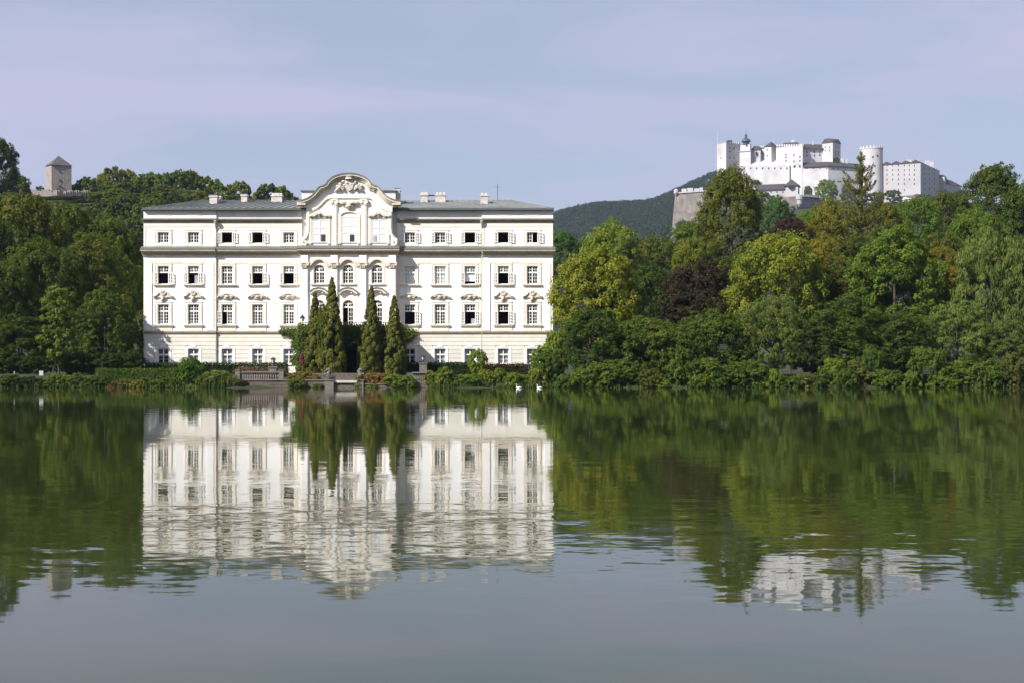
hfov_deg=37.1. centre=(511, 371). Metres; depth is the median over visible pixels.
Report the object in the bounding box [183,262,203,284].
window
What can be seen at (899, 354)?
broadleaf tree
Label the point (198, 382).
bush
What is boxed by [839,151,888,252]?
conifer tree
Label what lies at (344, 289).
window
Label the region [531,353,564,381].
shrub
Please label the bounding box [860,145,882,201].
round tower
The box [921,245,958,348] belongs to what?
autumn tree
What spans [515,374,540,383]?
bush
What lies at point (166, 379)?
bush
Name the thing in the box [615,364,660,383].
shrub
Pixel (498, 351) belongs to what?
window
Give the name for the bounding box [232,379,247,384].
bush
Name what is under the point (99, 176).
broadleaf tree
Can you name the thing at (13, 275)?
broadleaf tree
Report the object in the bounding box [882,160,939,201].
barracks
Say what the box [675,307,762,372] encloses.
tree
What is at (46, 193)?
ruin wall
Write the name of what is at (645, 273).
broadleaf tree
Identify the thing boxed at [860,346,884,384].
shrub
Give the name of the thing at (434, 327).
window
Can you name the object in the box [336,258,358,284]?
window
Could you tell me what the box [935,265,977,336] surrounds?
autumn tree
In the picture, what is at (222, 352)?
window
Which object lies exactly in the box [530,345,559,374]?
shrub
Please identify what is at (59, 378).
bush
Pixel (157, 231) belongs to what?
window
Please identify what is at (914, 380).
bush
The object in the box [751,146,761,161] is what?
gabled house
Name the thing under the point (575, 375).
bush
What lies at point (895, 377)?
bush
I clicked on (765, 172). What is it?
ring wall
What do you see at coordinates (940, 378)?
bush
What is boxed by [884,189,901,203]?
broadleaf tree
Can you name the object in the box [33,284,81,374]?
birch tree
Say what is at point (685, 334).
shrub
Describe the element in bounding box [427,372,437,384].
bush
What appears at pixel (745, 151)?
bell tower
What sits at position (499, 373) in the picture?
bush
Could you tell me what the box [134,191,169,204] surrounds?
broadleaf tree
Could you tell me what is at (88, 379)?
bush
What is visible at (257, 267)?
window
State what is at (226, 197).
broadleaf tree
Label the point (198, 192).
broadleaf tree
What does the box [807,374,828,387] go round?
bush
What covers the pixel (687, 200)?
great bastion
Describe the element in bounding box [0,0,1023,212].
sky
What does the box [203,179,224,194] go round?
broadleaf tree
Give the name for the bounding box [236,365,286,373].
flower bed
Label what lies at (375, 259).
window
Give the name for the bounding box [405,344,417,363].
window
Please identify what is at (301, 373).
flowering bush
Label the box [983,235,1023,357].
willow tree
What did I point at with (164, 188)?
broadleaf tree
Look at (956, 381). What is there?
bush
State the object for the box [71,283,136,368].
broadleaf tree
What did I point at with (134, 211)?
broadleaf tree
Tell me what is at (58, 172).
ruin tower
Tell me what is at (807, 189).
broadleaf tree
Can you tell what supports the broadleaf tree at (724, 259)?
on the ground
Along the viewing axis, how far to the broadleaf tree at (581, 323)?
147.69 m
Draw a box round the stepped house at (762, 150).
[760,146,763,158]
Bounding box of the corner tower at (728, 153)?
[717,139,739,176]
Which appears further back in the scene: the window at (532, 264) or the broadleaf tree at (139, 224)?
the broadleaf tree at (139, 224)
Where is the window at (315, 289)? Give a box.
[308,287,327,307]
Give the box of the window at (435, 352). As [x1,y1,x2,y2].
[432,344,447,362]
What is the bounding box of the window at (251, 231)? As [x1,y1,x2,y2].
[247,229,267,245]
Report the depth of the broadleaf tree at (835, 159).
1288.87 m
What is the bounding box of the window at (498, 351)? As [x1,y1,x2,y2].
[495,344,510,365]
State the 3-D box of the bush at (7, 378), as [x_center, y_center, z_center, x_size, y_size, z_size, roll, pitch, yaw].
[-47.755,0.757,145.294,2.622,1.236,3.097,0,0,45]
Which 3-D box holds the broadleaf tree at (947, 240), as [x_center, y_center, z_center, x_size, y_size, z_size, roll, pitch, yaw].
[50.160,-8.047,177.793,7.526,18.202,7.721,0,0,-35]
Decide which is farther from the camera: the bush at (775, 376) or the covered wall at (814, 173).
the covered wall at (814, 173)
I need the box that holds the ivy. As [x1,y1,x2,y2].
[278,322,417,374]
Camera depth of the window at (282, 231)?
159.96 m
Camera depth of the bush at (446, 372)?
144.78 m
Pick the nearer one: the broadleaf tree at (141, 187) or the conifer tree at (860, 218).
the conifer tree at (860, 218)
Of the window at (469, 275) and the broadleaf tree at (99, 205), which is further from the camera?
the broadleaf tree at (99, 205)
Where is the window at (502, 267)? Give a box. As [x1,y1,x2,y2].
[493,262,513,284]
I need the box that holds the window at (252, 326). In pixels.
[247,293,266,330]
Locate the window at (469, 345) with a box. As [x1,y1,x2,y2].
[462,344,476,361]
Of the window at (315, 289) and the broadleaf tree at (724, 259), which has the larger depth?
the broadleaf tree at (724, 259)
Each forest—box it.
[553,170,716,359]
[638,225,1021,359]
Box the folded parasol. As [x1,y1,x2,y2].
[300,352,304,371]
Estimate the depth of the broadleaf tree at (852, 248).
168.87 m
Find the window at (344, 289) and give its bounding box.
[337,287,357,324]
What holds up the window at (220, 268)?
in the palace
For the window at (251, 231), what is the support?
in the palace
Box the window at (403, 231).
[401,229,419,245]
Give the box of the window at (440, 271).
[430,262,449,284]
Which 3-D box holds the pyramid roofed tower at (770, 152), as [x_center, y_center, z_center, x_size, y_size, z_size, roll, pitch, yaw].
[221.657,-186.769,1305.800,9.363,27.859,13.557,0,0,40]
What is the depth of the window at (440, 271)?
160.11 m
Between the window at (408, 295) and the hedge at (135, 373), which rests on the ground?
the hedge at (135, 373)
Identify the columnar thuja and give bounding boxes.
[303,292,325,372]
[315,276,346,372]
[358,286,383,373]
[382,295,407,374]
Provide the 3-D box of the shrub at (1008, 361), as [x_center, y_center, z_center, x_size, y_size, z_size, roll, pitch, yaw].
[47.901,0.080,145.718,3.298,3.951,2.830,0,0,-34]
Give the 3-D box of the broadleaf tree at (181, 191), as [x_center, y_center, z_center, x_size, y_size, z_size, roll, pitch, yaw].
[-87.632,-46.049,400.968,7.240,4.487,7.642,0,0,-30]
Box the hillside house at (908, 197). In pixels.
[899,195,915,201]
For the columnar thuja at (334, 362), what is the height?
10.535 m
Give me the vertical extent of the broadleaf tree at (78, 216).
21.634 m
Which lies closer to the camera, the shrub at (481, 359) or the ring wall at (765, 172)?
the shrub at (481, 359)
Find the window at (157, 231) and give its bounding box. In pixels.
[154,229,171,245]
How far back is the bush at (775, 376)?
144.27 m
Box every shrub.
[0,352,19,373]
[13,355,54,373]
[54,351,95,374]
[91,351,132,371]
[119,349,146,370]
[177,356,203,382]
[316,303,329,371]
[466,348,487,373]
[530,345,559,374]
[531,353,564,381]
[543,328,572,370]
[572,364,612,387]
[584,359,621,381]
[596,364,627,385]
[602,314,681,371]
[609,358,643,383]
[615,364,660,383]
[652,324,708,379]
[657,357,688,382]
[663,344,703,384]
[690,357,727,384]
[719,365,758,383]
[728,358,769,387]
[817,356,846,384]
[838,358,884,384]
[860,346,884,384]
[905,345,948,387]
[940,360,988,385]
[979,365,1003,387]
[987,364,1018,384]
[996,352,1023,387]
[1009,357,1023,383]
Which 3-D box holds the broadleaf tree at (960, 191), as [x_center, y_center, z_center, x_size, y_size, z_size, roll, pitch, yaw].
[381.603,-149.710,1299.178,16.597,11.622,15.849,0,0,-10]
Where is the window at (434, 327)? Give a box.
[430,293,449,330]
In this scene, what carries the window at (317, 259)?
in the palace
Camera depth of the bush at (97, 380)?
144.57 m
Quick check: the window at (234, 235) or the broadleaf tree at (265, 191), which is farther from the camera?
the broadleaf tree at (265, 191)
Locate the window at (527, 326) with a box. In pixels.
[523,290,541,330]
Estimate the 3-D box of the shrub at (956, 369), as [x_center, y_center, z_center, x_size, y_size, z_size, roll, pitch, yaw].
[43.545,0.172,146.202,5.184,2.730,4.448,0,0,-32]
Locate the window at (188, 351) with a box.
[185,344,201,362]
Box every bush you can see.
[0,373,25,385]
[6,378,29,385]
[17,375,42,387]
[32,379,50,387]
[42,379,58,387]
[47,374,67,387]
[65,372,87,386]
[79,376,103,387]
[85,379,110,387]
[97,375,111,387]
[106,381,128,387]
[117,378,135,387]
[129,379,146,387]
[134,376,154,387]
[146,379,164,387]
[153,377,179,387]
[163,380,181,387]
[193,375,210,387]
[201,369,234,380]
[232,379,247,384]
[284,372,293,378]
[287,377,307,387]
[292,371,321,378]
[312,383,322,387]
[352,374,363,387]
[363,373,391,382]
[365,383,379,387]
[382,373,406,385]
[400,374,416,386]
[418,370,437,384]
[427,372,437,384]
[435,365,453,385]
[448,374,467,384]
[459,373,481,385]
[476,369,496,384]
[490,368,507,383]
[502,372,522,387]
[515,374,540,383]
[528,368,548,385]
[553,373,576,387]
[565,373,582,387]
[637,369,660,387]
[652,378,670,387]
[687,374,706,387]
[707,371,730,387]
[753,377,774,387]
[763,368,784,387]
[778,376,800,387]
[793,373,820,387]
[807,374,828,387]
[833,368,858,387]
[871,369,892,387]
[881,370,908,387]
[897,373,923,387]
[926,375,956,387]
[938,376,961,387]
[967,369,992,387]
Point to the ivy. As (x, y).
(352, 333)
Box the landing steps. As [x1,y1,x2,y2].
[331,373,356,387]
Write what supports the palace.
on the ground
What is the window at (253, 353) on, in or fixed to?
in the palace
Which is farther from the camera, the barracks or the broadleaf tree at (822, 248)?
the barracks
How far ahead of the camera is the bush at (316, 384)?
144.38 m
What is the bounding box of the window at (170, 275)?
[153,262,172,284]
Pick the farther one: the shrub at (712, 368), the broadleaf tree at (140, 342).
the broadleaf tree at (140, 342)
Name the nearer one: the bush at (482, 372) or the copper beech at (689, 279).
the bush at (482, 372)
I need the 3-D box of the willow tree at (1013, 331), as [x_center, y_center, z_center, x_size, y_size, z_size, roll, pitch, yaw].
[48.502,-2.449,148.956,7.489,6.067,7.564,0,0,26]
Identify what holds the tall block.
on the ground
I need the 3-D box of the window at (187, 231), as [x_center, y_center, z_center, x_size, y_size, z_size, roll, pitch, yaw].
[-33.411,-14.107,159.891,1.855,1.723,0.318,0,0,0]
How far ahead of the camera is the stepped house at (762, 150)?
1308.00 m
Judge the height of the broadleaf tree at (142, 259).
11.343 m
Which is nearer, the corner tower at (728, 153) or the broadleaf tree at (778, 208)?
the broadleaf tree at (778, 208)
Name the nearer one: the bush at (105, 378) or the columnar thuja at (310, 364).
the bush at (105, 378)
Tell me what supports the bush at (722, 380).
on the ground
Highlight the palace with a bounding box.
[140,172,555,372]
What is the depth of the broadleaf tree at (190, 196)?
377.64 m
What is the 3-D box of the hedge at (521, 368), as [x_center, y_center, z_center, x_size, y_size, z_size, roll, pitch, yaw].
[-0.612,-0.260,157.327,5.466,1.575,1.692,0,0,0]
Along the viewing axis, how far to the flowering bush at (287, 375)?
146.46 m
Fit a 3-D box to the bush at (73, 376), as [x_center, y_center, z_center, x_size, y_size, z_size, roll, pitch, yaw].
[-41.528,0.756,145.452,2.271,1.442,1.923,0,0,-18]
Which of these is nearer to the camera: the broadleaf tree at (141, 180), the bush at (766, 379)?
the bush at (766, 379)
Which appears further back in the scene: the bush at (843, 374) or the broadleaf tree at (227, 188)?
the broadleaf tree at (227, 188)
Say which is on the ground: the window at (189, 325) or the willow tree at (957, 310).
the willow tree at (957, 310)
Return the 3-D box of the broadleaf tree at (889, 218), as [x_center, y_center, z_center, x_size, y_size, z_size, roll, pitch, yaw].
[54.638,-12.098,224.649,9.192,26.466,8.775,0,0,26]
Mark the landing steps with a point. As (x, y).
(343, 380)
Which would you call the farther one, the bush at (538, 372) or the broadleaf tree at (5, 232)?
the broadleaf tree at (5, 232)
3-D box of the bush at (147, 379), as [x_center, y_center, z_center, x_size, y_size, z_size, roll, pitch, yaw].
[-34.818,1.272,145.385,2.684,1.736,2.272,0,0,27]
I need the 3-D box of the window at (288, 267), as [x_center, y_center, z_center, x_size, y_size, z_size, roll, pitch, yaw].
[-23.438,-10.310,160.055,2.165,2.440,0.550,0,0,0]
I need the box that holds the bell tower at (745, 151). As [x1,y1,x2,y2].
[739,134,751,164]
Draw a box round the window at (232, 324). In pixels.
[217,293,236,330]
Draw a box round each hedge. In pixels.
[95,366,184,383]
[145,361,289,373]
[405,361,479,374]
[485,362,530,373]
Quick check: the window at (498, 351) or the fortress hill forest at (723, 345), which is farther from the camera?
the fortress hill forest at (723, 345)
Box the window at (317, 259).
[308,258,329,284]
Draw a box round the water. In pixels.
[0,388,1023,682]
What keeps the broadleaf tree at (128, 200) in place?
on the ground
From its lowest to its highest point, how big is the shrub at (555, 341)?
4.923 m
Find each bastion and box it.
[671,187,757,241]
[761,194,821,208]
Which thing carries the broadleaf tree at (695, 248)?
on the ground
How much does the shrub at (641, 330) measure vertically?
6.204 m
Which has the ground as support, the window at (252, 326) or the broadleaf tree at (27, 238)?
the broadleaf tree at (27, 238)
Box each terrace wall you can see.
[234,369,327,387]
[364,372,427,387]
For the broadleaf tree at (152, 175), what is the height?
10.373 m
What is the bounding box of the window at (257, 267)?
[247,262,267,284]
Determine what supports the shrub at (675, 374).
on the ground
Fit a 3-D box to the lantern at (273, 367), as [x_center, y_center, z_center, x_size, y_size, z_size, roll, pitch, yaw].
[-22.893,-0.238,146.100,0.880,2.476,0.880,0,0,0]
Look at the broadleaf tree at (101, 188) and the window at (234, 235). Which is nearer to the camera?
the window at (234, 235)
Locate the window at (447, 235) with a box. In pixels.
[430,229,449,245]
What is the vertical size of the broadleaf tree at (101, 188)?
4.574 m
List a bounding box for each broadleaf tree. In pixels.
[0,137,20,200]
[0,182,72,373]
[0,215,19,261]
[0,258,42,373]
[0,312,49,373]
[1,174,31,221]
[1,234,85,373]
[20,231,39,241]
[35,200,105,303]
[37,297,109,372]
[44,198,64,200]
[44,231,137,373]
[55,196,75,199]
[66,200,86,202]
[67,195,87,199]
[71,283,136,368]
[75,176,96,191]
[75,209,143,351]
[83,192,112,204]
[85,197,124,218]
[85,209,100,217]
[88,173,110,197]
[89,184,111,191]
[97,166,126,190]
[102,188,131,206]
[105,182,136,197]
[108,321,143,366]
[110,194,139,219]
[111,169,136,184]
[113,260,143,328]
[115,215,140,252]
[122,298,143,335]
[125,193,148,203]
[125,198,163,223]
[125,249,143,290]
[128,174,154,191]
[132,184,151,196]
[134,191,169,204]
[134,218,143,252]
[141,172,162,190]
[150,184,173,199]
[153,172,178,193]
[154,191,187,204]
[164,169,194,194]
[169,188,192,201]
[171,193,200,202]
[179,169,205,195]
[188,189,208,199]
[196,175,212,198]
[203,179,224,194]
[204,194,230,199]
[219,184,237,195]
[229,181,251,198]
[229,195,240,199]
[250,192,261,199]
[256,183,278,199]
[271,185,292,199]
[284,193,299,199]
[545,242,641,358]
[553,228,585,356]
[558,305,622,369]
[577,235,601,361]
[579,216,642,307]
[585,275,651,365]
[624,229,678,316]
[627,259,682,363]
[658,224,672,237]
[668,220,717,301]
[671,236,725,316]
[674,219,690,240]
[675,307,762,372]
[689,161,768,340]
[701,251,766,346]
[718,227,832,368]
[750,180,761,188]
[755,191,776,207]
[757,194,795,297]
[780,315,840,373]
[785,232,847,373]
[789,205,834,372]
[804,185,812,194]
[806,194,869,355]
[807,292,894,372]
[813,179,838,201]
[821,229,885,356]
[833,157,839,162]
[836,254,929,333]
[840,184,852,202]
[843,220,953,371]
[848,193,869,201]
[863,200,914,286]
[865,309,937,373]
[869,192,883,203]
[882,195,945,295]
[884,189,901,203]
[908,226,969,348]
[914,193,928,199]
[920,188,969,350]
[945,203,1003,352]
[952,189,967,195]
[953,161,1023,362]
[998,179,1023,266]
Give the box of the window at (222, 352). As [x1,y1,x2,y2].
[219,344,234,364]
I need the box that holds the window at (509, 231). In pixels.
[493,229,513,245]
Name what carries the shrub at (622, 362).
on the ground
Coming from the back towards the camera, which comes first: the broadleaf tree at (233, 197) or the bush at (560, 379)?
the broadleaf tree at (233, 197)
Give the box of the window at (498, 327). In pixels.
[493,290,513,330]
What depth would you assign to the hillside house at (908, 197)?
1246.24 m
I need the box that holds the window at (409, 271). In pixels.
[400,262,419,284]
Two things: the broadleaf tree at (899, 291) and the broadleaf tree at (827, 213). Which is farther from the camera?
the broadleaf tree at (827, 213)
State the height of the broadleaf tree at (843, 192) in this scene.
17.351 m
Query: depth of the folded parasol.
151.40 m
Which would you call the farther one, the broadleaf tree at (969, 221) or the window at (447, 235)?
the broadleaf tree at (969, 221)
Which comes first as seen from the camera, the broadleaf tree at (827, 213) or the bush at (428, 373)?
the bush at (428, 373)
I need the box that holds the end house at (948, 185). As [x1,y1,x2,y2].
[939,175,960,193]
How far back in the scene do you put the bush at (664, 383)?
144.15 m
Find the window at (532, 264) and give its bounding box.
[523,262,541,284]
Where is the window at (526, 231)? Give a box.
[523,229,542,245]
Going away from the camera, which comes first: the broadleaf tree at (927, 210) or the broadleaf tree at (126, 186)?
the broadleaf tree at (927, 210)
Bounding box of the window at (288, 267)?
[278,262,298,284]
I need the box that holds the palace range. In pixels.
[803,141,823,162]
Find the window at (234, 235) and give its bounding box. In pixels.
[218,229,236,245]
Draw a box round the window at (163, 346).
[155,344,170,364]
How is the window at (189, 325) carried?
in the palace
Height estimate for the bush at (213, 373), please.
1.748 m
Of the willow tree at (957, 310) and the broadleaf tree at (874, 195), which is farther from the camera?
the broadleaf tree at (874, 195)
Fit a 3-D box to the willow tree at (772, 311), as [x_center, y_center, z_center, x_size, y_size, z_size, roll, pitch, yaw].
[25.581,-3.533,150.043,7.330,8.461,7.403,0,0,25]
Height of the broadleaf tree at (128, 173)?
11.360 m
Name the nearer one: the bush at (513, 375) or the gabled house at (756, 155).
the bush at (513, 375)
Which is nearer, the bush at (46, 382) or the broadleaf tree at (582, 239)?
the bush at (46, 382)
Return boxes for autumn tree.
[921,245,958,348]
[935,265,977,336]
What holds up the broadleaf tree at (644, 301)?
on the ground
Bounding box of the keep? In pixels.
[776,140,803,194]
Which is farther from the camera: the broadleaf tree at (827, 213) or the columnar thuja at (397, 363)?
the broadleaf tree at (827, 213)
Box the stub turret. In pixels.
[840,158,847,163]
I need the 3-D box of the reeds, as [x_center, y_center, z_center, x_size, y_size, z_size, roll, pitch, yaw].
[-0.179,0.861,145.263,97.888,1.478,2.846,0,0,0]
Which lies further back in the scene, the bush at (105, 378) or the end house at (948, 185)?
the end house at (948, 185)
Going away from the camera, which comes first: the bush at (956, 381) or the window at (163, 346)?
the bush at (956, 381)
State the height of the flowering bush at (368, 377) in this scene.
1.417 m
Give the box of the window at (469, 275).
[460,262,479,284]
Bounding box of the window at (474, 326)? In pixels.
[460,293,479,330]
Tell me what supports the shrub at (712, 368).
on the ground
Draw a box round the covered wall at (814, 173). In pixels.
[803,162,860,201]
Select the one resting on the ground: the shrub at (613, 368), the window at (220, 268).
the shrub at (613, 368)
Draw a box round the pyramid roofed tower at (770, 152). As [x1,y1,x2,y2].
[764,142,776,162]
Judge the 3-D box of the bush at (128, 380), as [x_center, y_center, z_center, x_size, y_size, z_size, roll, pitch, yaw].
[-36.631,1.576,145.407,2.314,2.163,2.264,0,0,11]
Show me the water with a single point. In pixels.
(510, 534)
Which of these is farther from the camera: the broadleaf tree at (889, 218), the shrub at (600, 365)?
the broadleaf tree at (889, 218)
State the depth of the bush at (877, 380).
144.25 m
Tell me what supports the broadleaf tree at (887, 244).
on the ground
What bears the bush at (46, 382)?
on the ground
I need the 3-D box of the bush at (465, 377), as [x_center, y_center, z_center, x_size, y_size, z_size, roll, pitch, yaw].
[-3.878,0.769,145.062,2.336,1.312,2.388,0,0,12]
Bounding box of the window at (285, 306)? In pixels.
[278,293,298,329]
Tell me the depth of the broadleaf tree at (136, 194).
380.13 m
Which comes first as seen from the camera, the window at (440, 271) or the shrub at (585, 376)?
the shrub at (585, 376)
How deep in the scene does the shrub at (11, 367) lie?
150.72 m
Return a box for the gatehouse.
[784,179,800,196]
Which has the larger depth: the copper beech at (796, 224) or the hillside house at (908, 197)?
the hillside house at (908, 197)
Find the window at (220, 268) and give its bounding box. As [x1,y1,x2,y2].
[217,262,236,284]
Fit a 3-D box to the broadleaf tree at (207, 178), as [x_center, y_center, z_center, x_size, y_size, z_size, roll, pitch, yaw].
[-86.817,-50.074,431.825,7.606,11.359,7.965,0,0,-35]
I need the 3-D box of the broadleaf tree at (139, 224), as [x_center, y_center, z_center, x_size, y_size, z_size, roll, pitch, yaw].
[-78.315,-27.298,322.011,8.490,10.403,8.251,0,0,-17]
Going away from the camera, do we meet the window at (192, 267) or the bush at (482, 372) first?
the bush at (482, 372)
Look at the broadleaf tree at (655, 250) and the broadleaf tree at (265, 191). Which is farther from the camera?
the broadleaf tree at (265, 191)
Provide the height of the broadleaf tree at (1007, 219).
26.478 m
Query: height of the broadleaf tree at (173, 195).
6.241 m
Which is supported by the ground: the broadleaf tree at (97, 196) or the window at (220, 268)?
the broadleaf tree at (97, 196)
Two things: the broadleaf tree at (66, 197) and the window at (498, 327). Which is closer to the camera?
the window at (498, 327)
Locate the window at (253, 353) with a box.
[249,344,265,364]
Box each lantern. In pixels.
[268,357,277,378]
[300,314,304,324]
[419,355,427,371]
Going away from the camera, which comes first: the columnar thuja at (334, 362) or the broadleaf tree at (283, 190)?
the columnar thuja at (334, 362)
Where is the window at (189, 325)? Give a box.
[183,290,202,330]
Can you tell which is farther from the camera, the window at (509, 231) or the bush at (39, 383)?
the window at (509, 231)
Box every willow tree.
[735,294,807,371]
[921,296,1006,370]
[945,224,1023,365]
[971,316,1023,365]
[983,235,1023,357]
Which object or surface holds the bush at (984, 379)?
on the ground
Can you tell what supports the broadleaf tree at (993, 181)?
on the ground
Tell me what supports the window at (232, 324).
in the palace
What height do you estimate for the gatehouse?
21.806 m
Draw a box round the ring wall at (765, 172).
[739,159,789,189]
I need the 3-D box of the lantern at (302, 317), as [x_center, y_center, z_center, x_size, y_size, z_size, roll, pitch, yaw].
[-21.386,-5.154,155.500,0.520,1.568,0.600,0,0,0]
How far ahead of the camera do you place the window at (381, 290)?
158.91 m
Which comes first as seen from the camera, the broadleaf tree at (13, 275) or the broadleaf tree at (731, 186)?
the broadleaf tree at (13, 275)
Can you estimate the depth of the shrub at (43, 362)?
150.56 m
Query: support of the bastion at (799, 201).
on the ground
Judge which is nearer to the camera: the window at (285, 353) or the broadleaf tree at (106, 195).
the window at (285, 353)
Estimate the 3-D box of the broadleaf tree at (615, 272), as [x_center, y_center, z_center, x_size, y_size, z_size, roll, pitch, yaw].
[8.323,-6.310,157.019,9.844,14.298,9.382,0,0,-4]
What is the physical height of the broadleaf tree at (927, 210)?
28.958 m
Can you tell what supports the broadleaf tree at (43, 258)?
on the ground
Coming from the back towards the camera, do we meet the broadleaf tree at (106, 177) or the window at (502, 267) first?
the broadleaf tree at (106, 177)
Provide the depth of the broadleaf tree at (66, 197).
401.37 m
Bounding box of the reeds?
[0,374,1023,387]
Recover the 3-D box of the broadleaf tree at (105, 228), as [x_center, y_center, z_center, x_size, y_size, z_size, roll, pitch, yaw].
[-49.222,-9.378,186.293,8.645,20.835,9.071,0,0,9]
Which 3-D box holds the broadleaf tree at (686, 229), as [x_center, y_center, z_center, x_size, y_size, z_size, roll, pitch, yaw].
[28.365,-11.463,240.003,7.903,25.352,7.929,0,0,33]
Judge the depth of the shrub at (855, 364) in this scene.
146.04 m
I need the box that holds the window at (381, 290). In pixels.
[367,287,386,324]
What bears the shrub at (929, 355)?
on the ground
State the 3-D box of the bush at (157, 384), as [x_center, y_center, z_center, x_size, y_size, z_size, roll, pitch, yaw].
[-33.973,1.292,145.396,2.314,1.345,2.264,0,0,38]
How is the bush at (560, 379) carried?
on the ground
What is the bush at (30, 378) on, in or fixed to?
on the ground
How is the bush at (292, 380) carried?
on the ground
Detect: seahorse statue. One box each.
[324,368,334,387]
[354,368,364,387]
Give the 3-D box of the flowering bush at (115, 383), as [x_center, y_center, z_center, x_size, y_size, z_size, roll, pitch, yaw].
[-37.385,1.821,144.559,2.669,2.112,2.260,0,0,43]
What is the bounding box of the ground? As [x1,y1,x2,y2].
[0,180,1021,387]
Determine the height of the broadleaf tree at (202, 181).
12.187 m
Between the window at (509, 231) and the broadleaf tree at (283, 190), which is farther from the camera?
the broadleaf tree at (283, 190)
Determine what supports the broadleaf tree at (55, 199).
on the ground
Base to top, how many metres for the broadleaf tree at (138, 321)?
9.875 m
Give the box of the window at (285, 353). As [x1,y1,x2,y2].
[281,344,295,371]
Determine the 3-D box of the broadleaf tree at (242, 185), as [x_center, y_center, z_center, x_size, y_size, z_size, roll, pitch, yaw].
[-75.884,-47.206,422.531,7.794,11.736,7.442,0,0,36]
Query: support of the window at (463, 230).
in the palace
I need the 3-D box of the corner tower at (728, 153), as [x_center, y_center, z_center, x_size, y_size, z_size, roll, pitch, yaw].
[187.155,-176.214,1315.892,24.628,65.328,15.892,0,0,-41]
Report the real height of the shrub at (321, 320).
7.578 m
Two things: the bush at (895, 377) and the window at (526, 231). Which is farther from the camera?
the window at (526, 231)
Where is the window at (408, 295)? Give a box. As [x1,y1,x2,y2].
[399,293,419,330]
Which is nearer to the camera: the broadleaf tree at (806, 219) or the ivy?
the ivy
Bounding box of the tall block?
[822,138,840,162]
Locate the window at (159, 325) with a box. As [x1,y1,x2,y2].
[153,290,172,330]
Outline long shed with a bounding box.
[755,184,784,196]
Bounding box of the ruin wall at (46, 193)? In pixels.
[32,190,90,196]
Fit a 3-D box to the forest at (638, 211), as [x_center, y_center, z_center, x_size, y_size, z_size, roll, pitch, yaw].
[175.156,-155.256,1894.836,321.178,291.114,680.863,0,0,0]
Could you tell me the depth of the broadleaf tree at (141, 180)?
419.98 m
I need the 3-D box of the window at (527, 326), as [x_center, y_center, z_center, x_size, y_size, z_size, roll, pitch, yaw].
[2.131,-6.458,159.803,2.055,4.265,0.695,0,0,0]
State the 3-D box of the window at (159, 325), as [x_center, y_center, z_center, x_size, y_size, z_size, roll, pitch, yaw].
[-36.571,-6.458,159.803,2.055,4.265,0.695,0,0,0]
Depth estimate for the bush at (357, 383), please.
144.82 m
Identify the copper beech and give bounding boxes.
[654,255,733,346]
[767,213,815,373]
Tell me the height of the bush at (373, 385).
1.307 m
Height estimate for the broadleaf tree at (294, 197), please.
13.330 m
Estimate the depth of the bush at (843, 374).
144.47 m
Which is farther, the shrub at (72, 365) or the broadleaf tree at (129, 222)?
the broadleaf tree at (129, 222)
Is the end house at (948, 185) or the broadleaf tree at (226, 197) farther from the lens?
the end house at (948, 185)
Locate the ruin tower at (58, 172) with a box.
[46,156,71,192]
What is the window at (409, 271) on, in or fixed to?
in the palace
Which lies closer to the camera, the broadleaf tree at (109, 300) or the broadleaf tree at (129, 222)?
the broadleaf tree at (109, 300)
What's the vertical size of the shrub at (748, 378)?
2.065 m
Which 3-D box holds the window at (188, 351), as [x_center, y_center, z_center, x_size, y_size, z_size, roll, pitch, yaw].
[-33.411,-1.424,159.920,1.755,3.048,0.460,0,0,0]
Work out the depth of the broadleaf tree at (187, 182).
418.40 m
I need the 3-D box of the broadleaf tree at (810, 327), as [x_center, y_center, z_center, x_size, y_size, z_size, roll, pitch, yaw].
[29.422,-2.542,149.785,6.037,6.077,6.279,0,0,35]
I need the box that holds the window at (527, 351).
[524,344,536,363]
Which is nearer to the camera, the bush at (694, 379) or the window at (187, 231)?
the bush at (694, 379)
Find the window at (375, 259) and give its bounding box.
[365,258,387,284]
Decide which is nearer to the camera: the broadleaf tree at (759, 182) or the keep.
the broadleaf tree at (759, 182)
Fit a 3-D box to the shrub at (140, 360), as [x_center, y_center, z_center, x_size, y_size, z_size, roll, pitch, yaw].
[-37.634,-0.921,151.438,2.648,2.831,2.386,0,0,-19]
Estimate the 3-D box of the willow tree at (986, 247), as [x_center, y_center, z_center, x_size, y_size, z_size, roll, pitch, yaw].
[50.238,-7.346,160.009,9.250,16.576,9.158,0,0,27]
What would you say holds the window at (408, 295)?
in the palace
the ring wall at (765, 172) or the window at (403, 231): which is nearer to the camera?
the window at (403, 231)
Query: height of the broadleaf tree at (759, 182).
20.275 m
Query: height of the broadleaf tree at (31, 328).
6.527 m
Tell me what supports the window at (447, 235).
in the palace
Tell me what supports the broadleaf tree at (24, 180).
on the ground
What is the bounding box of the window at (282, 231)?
[280,229,297,245]
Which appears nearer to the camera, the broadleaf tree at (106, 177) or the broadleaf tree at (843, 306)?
the broadleaf tree at (843, 306)
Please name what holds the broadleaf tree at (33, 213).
on the ground
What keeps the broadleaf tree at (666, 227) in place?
on the ground
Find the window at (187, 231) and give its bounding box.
[184,229,201,245]
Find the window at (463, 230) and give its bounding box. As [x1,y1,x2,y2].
[461,229,478,245]
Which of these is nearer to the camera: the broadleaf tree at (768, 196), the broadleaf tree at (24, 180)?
the broadleaf tree at (24, 180)

